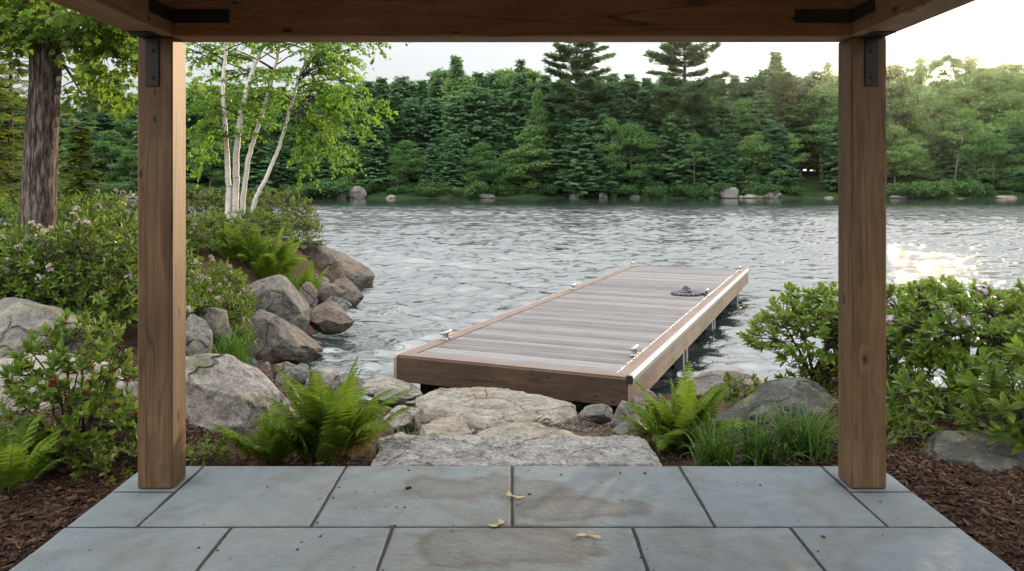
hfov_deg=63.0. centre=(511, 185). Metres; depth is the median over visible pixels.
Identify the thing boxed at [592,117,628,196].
young tree
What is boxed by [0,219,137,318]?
rhododendron
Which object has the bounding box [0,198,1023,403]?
lake water
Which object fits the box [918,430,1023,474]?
boulder
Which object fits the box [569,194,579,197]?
shore rock
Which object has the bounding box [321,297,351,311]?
boulder
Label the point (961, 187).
shore bush
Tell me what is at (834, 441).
ground plant
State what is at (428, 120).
hemlock tree
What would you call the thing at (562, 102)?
broadleaf tree
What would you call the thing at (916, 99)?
broadleaf tree
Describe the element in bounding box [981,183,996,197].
shore bush
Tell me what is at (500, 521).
maple seed
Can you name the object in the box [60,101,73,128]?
hemlock tree
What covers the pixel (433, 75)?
broadleaf tree
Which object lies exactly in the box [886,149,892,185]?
hemlock tree
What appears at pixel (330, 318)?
boulder
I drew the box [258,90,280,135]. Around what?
hemlock tree
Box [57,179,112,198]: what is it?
shore bush
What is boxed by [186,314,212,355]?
boulder
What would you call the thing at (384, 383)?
rock
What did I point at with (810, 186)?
ground
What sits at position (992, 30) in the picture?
sky
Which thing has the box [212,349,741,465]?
gravel
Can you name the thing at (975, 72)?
broadleaf tree
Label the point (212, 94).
hemlock tree
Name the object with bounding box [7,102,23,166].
hemlock tree
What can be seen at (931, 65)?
broadleaf tree
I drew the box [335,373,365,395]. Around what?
rock
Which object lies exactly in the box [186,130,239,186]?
broadleaf tree
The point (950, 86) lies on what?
broadleaf tree
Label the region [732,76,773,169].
hemlock tree
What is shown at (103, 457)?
ground plant
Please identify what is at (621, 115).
hemlock tree
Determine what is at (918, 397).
undergrowth
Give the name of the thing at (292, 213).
waterside bush
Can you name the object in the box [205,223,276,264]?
fern
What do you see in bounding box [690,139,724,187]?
hemlock tree
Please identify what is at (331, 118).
hemlock tree
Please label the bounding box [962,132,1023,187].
broadleaf tree
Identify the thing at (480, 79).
hemlock tree
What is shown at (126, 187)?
shore bush
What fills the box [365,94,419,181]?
tree
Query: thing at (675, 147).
hemlock tree
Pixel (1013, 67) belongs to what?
broadleaf tree
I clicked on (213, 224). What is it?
rhododendron
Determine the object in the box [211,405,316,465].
fern
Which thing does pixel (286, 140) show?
broadleaf tree
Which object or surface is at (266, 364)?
rock
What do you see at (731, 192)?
shore rock
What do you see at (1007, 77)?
broadleaf tree
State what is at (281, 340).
boulder
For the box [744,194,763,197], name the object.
shore rock
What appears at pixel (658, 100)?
hemlock tree
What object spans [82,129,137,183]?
broadleaf tree
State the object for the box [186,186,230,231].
waterside bush
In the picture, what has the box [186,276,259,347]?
rhododendron
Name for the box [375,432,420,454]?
landing slab
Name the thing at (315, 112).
hemlock tree
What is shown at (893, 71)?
broadleaf tree
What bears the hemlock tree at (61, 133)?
on the ground
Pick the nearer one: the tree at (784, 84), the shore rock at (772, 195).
the shore rock at (772, 195)
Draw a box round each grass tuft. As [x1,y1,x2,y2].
[396,425,418,435]
[609,423,659,453]
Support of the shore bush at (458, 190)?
on the ground
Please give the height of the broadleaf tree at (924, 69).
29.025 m
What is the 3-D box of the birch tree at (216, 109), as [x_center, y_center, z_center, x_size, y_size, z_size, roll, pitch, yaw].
[-5.044,-2.465,18.065,5.832,7.326,4.420,0,0,0]
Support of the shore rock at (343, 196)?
on the ground
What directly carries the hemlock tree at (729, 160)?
on the ground
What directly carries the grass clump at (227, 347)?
on the ground
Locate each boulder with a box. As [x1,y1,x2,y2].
[0,297,92,357]
[0,350,123,414]
[123,353,297,439]
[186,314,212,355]
[199,307,232,343]
[231,310,323,364]
[238,275,310,332]
[299,282,317,309]
[304,245,374,288]
[309,301,354,334]
[312,274,329,290]
[318,283,344,304]
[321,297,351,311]
[333,278,363,307]
[676,370,763,399]
[710,378,837,431]
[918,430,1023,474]
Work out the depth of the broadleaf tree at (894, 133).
168.83 m
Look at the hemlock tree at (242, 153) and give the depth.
168.03 m
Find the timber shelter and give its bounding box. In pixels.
[48,0,975,487]
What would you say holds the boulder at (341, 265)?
on the ground
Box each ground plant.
[0,418,84,471]
[62,431,137,484]
[186,432,233,466]
[709,371,767,407]
[815,417,897,456]
[886,406,945,448]
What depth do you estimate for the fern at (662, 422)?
5.67 m
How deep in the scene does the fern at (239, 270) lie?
13.61 m
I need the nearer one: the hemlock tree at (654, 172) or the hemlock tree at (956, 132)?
the hemlock tree at (654, 172)
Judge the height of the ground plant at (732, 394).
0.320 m
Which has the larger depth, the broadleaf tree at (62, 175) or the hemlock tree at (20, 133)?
the hemlock tree at (20, 133)
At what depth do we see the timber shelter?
4.40 m
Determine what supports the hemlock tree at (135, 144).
on the ground
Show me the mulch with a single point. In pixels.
(926, 466)
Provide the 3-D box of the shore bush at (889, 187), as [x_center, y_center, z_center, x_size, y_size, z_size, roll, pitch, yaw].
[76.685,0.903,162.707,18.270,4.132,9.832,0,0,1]
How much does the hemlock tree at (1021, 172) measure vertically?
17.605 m
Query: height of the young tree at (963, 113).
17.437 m
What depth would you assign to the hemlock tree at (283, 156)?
171.43 m
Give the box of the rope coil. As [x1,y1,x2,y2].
[671,286,708,295]
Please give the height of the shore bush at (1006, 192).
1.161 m
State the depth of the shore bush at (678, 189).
163.67 m
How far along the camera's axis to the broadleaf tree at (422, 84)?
211.09 m
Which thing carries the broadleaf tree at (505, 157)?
on the ground
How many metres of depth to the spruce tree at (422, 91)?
199.20 m
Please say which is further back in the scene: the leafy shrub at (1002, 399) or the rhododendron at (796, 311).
the rhododendron at (796, 311)
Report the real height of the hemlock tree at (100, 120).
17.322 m
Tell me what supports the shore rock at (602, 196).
on the ground
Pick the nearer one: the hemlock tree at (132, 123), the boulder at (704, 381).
the boulder at (704, 381)
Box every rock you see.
[124,193,136,198]
[261,362,271,367]
[272,362,294,377]
[275,363,308,387]
[307,367,339,390]
[334,192,346,197]
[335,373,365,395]
[346,186,366,197]
[360,376,422,401]
[373,389,407,406]
[383,405,420,433]
[479,194,494,197]
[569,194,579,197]
[579,404,612,423]
[599,192,607,197]
[610,400,642,427]
[611,422,637,436]
[630,389,658,411]
[718,187,737,197]
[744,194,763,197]
[764,192,781,197]
[889,195,908,198]
[995,195,1017,198]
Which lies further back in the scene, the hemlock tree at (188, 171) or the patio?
the hemlock tree at (188, 171)
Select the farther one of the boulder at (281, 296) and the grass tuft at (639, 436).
the boulder at (281, 296)
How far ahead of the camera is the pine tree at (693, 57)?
174.57 m
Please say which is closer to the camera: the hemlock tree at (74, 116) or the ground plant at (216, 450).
the ground plant at (216, 450)
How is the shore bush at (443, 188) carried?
on the ground
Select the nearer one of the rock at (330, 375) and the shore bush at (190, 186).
the rock at (330, 375)
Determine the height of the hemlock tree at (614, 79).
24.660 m
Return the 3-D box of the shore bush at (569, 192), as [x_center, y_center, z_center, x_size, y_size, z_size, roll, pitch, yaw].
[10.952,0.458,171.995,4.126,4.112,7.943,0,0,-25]
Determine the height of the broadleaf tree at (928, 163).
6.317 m
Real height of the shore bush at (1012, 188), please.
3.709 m
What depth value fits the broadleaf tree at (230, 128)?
179.08 m
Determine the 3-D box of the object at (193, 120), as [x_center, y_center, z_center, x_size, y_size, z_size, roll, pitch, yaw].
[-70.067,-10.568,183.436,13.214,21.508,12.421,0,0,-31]
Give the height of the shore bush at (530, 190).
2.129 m
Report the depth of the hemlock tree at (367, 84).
194.41 m
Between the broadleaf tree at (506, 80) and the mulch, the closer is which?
the mulch
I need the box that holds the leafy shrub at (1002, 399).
[952,334,1023,454]
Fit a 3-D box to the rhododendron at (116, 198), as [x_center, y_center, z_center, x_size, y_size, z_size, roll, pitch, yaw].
[-6.845,0.696,14.506,2.485,1.329,2.517,0,0,45]
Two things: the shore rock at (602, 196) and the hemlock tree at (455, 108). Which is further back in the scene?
the hemlock tree at (455, 108)
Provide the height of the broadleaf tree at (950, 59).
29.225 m
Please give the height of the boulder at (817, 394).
0.593 m
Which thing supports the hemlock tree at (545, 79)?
on the ground
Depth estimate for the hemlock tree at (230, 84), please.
199.10 m
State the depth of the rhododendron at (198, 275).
10.81 m
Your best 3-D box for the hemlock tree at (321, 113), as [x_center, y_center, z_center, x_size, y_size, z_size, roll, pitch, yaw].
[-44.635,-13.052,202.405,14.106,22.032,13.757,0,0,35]
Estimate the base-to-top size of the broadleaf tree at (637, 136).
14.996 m
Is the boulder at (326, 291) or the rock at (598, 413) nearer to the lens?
the rock at (598, 413)
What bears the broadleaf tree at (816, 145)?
on the ground
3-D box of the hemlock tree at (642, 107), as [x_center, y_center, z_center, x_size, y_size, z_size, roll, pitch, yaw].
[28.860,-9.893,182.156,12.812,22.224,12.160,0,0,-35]
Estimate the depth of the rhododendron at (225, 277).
12.13 m
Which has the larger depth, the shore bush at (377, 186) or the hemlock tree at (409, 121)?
the hemlock tree at (409, 121)
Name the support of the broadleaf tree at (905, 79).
on the ground
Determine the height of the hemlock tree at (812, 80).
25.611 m
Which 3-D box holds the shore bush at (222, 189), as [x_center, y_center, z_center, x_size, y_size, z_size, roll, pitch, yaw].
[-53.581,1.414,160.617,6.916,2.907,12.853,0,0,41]
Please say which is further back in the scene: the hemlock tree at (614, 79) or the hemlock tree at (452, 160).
the hemlock tree at (614, 79)
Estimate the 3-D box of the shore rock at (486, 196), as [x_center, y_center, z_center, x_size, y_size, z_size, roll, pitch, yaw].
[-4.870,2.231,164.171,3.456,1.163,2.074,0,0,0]
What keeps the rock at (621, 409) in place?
on the ground
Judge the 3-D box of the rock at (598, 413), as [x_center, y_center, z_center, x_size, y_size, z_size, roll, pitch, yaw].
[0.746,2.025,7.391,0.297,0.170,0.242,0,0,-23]
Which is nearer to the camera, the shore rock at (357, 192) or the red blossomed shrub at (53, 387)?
the red blossomed shrub at (53, 387)
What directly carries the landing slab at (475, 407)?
on the ground
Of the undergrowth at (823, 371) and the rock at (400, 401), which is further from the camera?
the rock at (400, 401)
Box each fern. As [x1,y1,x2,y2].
[0,402,68,492]
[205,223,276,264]
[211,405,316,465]
[214,257,249,293]
[234,225,309,277]
[249,357,413,465]
[282,259,328,295]
[616,361,761,457]
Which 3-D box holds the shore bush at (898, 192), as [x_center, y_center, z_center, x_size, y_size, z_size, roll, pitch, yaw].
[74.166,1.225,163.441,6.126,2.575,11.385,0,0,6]
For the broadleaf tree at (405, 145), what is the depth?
171.08 m
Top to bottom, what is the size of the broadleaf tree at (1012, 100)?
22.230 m
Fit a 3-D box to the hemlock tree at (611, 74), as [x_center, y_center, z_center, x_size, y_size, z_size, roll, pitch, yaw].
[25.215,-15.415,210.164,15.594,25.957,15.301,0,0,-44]
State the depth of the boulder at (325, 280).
16.56 m
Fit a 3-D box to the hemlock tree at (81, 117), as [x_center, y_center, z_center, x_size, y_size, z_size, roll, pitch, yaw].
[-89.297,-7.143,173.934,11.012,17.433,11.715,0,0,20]
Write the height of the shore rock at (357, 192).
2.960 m
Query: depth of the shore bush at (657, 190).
162.38 m
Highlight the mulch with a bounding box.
[0,320,1023,570]
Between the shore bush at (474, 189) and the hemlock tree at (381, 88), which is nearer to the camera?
the shore bush at (474, 189)
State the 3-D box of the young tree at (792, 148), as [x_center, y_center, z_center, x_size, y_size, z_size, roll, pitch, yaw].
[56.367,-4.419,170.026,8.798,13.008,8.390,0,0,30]
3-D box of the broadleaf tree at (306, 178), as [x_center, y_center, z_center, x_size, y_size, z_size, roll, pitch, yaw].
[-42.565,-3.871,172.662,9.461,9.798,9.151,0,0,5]
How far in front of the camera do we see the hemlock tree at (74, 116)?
185.66 m
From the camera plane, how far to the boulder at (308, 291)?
14.70 m
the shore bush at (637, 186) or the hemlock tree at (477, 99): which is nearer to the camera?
the shore bush at (637, 186)
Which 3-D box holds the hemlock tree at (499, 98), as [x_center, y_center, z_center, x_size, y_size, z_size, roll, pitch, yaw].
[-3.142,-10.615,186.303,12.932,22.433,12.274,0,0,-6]
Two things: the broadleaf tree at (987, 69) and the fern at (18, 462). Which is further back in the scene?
the broadleaf tree at (987, 69)
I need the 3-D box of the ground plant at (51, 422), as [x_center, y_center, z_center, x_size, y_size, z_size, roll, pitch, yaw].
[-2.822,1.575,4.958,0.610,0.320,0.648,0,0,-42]
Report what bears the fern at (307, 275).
on the ground
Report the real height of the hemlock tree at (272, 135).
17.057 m
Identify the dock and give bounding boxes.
[394,261,748,406]
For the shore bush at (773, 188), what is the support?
on the ground
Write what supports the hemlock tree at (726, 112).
on the ground
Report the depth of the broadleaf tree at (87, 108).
203.58 m
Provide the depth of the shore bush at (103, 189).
160.88 m
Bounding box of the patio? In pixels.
[9,466,1013,570]
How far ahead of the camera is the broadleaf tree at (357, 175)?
169.38 m
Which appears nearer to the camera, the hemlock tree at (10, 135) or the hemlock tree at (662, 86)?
the hemlock tree at (10, 135)
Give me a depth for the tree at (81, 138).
13.45 m
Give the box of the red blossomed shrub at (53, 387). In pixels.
[0,307,137,462]
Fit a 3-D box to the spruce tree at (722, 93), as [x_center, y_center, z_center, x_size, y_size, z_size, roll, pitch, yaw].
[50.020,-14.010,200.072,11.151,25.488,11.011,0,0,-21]
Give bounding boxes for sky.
[0,0,1023,170]
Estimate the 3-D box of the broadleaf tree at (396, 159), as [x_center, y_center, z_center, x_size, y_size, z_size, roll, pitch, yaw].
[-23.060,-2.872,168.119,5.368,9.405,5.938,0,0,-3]
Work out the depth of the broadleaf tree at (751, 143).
168.22 m
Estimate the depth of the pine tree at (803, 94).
185.46 m
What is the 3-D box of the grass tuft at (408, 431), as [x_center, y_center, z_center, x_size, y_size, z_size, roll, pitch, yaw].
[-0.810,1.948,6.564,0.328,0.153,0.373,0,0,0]
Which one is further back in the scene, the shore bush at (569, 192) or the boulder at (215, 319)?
the shore bush at (569, 192)
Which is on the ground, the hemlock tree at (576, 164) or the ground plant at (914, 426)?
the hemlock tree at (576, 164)
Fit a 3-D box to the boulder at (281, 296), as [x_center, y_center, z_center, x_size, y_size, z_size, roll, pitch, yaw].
[-3.865,1.979,13.600,1.223,1.091,0.979,0,0,0]
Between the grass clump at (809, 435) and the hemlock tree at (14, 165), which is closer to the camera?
the grass clump at (809, 435)
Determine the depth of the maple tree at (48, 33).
10.23 m
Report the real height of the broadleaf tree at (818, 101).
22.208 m
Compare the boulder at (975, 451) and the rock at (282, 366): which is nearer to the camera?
the boulder at (975, 451)
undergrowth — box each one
[773,348,951,402]
[886,357,1023,438]
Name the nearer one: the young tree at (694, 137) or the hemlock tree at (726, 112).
the young tree at (694, 137)
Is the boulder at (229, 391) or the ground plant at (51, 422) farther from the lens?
the boulder at (229, 391)
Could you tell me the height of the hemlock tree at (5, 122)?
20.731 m
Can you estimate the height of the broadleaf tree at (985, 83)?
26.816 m
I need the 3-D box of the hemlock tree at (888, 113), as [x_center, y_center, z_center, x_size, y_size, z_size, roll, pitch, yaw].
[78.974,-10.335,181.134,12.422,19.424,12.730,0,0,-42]
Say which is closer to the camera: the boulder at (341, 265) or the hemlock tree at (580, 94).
the boulder at (341, 265)
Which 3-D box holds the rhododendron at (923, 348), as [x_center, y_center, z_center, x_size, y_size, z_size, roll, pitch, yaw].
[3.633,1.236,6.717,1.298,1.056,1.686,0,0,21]
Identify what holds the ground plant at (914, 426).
on the mulch
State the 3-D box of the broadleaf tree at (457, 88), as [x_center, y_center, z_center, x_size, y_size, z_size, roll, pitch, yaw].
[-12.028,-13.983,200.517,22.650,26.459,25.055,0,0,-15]
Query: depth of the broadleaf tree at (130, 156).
168.90 m
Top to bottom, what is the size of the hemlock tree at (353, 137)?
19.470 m
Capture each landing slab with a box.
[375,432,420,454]
[415,387,577,428]
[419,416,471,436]
[475,422,574,437]
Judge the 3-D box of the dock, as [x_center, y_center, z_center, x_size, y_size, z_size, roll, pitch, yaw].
[2.018,3.146,14.124,2.757,2.707,11.664,0,0,21]
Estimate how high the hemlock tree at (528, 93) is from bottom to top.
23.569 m
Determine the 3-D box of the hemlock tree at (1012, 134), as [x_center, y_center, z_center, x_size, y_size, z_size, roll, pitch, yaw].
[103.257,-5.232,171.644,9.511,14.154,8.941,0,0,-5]
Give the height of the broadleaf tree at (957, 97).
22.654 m
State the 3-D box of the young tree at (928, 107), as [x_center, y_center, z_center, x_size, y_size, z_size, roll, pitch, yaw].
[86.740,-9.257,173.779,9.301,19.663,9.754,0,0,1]
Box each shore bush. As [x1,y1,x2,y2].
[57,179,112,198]
[86,181,137,194]
[105,182,137,195]
[186,183,206,196]
[200,185,249,197]
[239,185,273,197]
[278,184,295,193]
[286,182,322,198]
[307,178,389,198]
[358,181,387,192]
[386,185,439,195]
[417,179,449,195]
[449,186,464,193]
[462,180,487,197]
[481,183,516,196]
[502,181,525,193]
[518,185,536,193]
[538,183,557,196]
[558,179,574,196]
[608,183,621,197]
[617,183,671,194]
[618,182,642,195]
[642,184,683,197]
[670,180,730,197]
[717,186,768,197]
[740,180,781,194]
[762,184,803,194]
[886,180,960,198]
[891,186,907,196]
[899,178,987,197]
[907,184,952,196]
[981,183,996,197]
[997,190,1012,194]
[1005,179,1023,191]
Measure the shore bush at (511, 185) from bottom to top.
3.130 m
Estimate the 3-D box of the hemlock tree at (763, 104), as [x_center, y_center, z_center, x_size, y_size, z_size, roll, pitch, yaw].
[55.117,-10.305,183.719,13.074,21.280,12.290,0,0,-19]
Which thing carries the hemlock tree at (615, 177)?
on the ground
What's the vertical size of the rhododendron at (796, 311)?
0.934 m
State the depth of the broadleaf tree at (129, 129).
183.26 m
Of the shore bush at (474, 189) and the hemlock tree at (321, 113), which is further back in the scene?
the hemlock tree at (321, 113)
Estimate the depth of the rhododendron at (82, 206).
11.89 m
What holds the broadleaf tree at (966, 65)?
on the ground
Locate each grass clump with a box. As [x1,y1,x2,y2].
[211,321,259,365]
[668,407,764,465]
[700,394,809,465]
[723,388,837,461]
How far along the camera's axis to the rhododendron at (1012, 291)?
7.13 m
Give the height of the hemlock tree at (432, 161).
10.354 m
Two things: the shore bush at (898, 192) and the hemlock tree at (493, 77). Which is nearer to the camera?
the shore bush at (898, 192)
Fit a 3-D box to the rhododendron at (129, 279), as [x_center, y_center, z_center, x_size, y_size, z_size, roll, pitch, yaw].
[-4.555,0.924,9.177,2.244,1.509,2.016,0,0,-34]
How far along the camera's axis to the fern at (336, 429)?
5.28 m
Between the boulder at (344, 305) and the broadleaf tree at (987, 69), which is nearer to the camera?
the boulder at (344, 305)
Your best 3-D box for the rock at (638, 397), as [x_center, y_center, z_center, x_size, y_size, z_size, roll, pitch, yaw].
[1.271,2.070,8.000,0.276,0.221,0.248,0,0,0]
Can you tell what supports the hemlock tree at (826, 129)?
on the ground
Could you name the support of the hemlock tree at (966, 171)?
on the ground
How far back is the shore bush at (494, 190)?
167.61 m
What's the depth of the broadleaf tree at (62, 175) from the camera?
171.05 m
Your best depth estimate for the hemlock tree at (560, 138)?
171.81 m
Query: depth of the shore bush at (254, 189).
161.12 m
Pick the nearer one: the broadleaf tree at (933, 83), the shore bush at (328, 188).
the shore bush at (328, 188)
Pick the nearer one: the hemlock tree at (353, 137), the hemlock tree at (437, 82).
the hemlock tree at (353, 137)
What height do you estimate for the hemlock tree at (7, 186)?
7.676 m
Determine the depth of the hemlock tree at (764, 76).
195.91 m
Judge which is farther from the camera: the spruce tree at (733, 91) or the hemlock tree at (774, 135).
the spruce tree at (733, 91)
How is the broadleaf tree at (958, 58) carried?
on the ground
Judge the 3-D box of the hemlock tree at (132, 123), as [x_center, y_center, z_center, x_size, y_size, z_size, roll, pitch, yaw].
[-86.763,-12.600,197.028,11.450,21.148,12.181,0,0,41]
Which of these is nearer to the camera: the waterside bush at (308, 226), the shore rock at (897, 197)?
the waterside bush at (308, 226)
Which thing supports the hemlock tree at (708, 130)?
on the ground
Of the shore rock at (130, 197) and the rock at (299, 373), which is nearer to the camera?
the rock at (299, 373)
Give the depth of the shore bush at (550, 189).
168.12 m
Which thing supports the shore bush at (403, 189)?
on the ground
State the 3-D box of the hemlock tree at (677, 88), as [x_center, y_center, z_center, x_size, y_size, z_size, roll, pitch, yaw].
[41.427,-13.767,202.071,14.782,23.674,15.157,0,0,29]
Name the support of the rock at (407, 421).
on the ground
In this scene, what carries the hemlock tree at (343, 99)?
on the ground
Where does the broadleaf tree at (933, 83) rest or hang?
on the ground
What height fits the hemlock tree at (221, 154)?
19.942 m
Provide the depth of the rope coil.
14.51 m
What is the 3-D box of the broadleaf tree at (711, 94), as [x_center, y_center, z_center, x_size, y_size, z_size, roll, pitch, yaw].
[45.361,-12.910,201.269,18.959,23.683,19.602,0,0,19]
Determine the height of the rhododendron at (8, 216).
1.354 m
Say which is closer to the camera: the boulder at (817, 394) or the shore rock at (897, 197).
the boulder at (817, 394)
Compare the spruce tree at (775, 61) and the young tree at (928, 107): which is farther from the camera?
the spruce tree at (775, 61)
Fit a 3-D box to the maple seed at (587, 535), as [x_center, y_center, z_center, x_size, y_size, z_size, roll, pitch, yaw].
[0.351,1.594,3.803,0.118,0.013,0.041,0,0,21]
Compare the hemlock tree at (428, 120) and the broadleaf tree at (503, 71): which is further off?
the broadleaf tree at (503, 71)
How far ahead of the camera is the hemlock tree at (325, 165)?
170.50 m
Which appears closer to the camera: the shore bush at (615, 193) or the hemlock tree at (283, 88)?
the shore bush at (615, 193)
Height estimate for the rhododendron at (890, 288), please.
1.068 m
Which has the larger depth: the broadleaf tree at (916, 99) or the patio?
the broadleaf tree at (916, 99)
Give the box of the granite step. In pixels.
[371,434,661,466]
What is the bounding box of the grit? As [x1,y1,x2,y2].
[46,469,932,569]
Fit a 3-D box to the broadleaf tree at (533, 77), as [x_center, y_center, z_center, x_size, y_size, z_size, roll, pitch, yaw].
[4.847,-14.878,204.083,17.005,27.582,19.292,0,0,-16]
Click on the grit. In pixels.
(409, 487)
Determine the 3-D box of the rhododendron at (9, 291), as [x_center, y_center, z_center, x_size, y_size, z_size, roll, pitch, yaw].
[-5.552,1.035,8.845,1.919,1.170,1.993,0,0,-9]
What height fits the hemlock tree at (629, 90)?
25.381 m
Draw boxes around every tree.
[0,0,66,234]
[0,0,206,288]
[0,45,75,233]
[0,106,22,167]
[0,140,18,182]
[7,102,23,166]
[14,111,25,167]
[57,118,115,241]
[58,110,108,183]
[58,154,73,183]
[59,115,70,179]
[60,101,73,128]
[66,108,85,148]
[82,93,101,120]
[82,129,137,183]
[91,107,127,178]
[93,101,137,163]
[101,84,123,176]
[107,149,137,185]
[124,93,137,142]
[127,112,137,176]
[186,42,410,229]
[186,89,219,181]
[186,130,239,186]
[186,135,205,184]
[194,90,274,175]
[204,111,234,177]
[205,87,219,106]
[214,81,247,135]
[218,129,255,187]
[239,122,283,186]
[246,107,284,178]
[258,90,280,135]
[263,93,310,178]
[271,145,301,187]
[273,86,297,155]
[284,147,320,184]
[285,102,326,179]
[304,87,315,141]
[311,117,345,174]
[312,142,340,181]
[315,88,339,121]
[332,145,374,185]
[335,84,355,125]
[335,98,370,180]
[337,98,414,176]
[350,79,387,125]
[353,116,400,188]
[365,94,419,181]
[372,76,395,140]
[381,140,427,187]
[386,148,408,186]
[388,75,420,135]
[391,97,428,179]
[410,98,448,177]
[412,80,431,106]
[415,80,434,138]
[417,73,490,116]
[417,143,445,183]
[424,66,451,99]
[427,71,448,136]
[434,55,467,135]
[436,96,478,182]
[437,134,470,187]
[456,86,505,182]
[457,142,503,185]
[471,71,485,90]
[479,72,505,136]
[485,67,514,90]
[485,89,516,183]
[487,71,530,119]
[488,152,524,184]
[496,72,536,183]
[499,124,559,187]
[505,85,556,184]
[513,59,528,81]
[518,100,584,178]
[521,42,635,158]
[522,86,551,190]
[527,68,542,83]
[537,73,556,101]
[540,113,580,191]
[554,118,610,197]
[568,77,594,120]
[572,79,606,111]
[578,113,630,195]
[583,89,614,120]
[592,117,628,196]
[597,73,621,109]
[602,75,621,125]
[607,98,641,183]
[607,123,676,186]
[616,74,641,155]
[623,90,668,183]
[632,132,668,188]
[638,77,656,95]
[642,42,734,130]
[644,88,681,184]
[652,110,706,186]
[654,80,673,138]
[661,108,699,183]
[673,80,698,99]
[681,133,711,182]
[690,85,720,132]
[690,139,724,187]
[691,97,724,180]
[710,97,750,174]
[712,74,728,152]
[714,133,747,189]
[717,134,787,187]
[721,98,768,178]
[722,74,743,136]
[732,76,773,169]
[739,90,784,180]
[748,123,804,189]
[750,66,803,168]
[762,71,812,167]
[767,51,794,169]
[778,84,837,178]
[782,132,809,189]
[784,85,824,177]
[788,90,837,170]
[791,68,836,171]
[812,75,837,170]
[816,117,837,190]
[818,59,837,169]
[886,62,913,123]
[886,81,938,176]
[886,88,962,178]
[886,99,907,176]
[886,124,932,184]
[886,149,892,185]
[891,74,930,169]
[901,55,949,164]
[910,95,954,181]
[911,155,939,181]
[913,63,926,90]
[917,97,963,180]
[924,76,949,95]
[926,59,945,79]
[930,138,959,182]
[932,77,983,151]
[933,54,960,76]
[935,86,1005,169]
[939,107,991,180]
[940,53,1004,120]
[948,57,966,79]
[948,67,1002,122]
[954,62,978,112]
[956,146,981,182]
[957,70,1023,180]
[957,89,1023,169]
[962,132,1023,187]
[971,70,1023,166]
[980,75,1023,132]
[988,126,1023,189]
[992,60,1023,72]
[1000,71,1023,148]
[1008,121,1023,179]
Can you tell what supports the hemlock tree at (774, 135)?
on the ground
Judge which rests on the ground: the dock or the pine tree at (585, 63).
the pine tree at (585, 63)
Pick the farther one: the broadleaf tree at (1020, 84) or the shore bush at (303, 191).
the broadleaf tree at (1020, 84)
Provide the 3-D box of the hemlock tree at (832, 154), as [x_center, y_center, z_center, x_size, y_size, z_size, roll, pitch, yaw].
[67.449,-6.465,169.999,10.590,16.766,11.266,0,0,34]
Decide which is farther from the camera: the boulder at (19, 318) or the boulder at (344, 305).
the boulder at (344, 305)
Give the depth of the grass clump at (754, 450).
5.12 m
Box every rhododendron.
[0,193,85,254]
[0,201,208,329]
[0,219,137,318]
[0,227,87,309]
[4,191,137,277]
[65,188,196,248]
[107,253,222,325]
[186,210,262,251]
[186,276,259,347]
[193,255,262,321]
[222,208,295,236]
[734,281,895,381]
[816,283,972,378]
[886,272,1023,394]
[983,277,1023,355]
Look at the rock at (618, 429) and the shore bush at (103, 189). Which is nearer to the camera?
the rock at (618, 429)
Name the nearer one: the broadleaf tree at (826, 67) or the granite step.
the granite step
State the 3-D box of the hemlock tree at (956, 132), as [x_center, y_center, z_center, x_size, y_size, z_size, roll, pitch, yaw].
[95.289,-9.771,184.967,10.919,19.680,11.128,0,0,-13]
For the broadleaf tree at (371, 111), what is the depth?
182.27 m
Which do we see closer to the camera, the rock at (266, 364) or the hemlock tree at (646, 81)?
the rock at (266, 364)
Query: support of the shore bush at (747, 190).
on the ground
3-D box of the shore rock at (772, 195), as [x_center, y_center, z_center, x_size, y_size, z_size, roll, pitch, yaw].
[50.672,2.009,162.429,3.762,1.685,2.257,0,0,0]
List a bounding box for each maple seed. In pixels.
[488,519,503,526]
[506,491,523,497]
[576,533,600,537]
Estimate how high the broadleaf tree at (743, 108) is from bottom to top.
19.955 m
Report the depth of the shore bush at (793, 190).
166.07 m
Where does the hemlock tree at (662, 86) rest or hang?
on the ground
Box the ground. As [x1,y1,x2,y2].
[0,170,1023,570]
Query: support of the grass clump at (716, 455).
on the ground
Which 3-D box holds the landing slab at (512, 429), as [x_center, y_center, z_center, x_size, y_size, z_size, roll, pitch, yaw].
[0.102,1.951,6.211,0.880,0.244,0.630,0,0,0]
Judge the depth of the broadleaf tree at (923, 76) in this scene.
203.48 m
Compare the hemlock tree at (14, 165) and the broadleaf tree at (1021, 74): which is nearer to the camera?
the hemlock tree at (14, 165)
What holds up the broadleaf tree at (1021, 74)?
on the ground
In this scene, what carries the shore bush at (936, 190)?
on the ground
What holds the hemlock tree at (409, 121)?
on the ground
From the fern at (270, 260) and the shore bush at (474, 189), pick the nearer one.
the fern at (270, 260)
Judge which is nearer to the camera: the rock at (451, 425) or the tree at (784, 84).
the rock at (451, 425)
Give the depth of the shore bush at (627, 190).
163.74 m
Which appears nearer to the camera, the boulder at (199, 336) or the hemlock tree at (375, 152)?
the boulder at (199, 336)
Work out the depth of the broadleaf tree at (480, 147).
169.12 m
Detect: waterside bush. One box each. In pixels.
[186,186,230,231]
[211,186,323,231]
[272,217,326,249]
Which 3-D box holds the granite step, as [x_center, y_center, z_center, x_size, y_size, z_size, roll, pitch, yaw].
[0.021,1.717,5.200,1.743,0.194,0.634,0,0,0]
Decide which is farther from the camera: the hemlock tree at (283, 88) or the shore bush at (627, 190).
the hemlock tree at (283, 88)
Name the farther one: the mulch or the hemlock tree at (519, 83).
the hemlock tree at (519, 83)
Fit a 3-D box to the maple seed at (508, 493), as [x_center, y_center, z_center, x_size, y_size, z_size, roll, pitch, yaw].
[0.012,1.594,4.298,0.104,0.012,0.044,0,0,36]

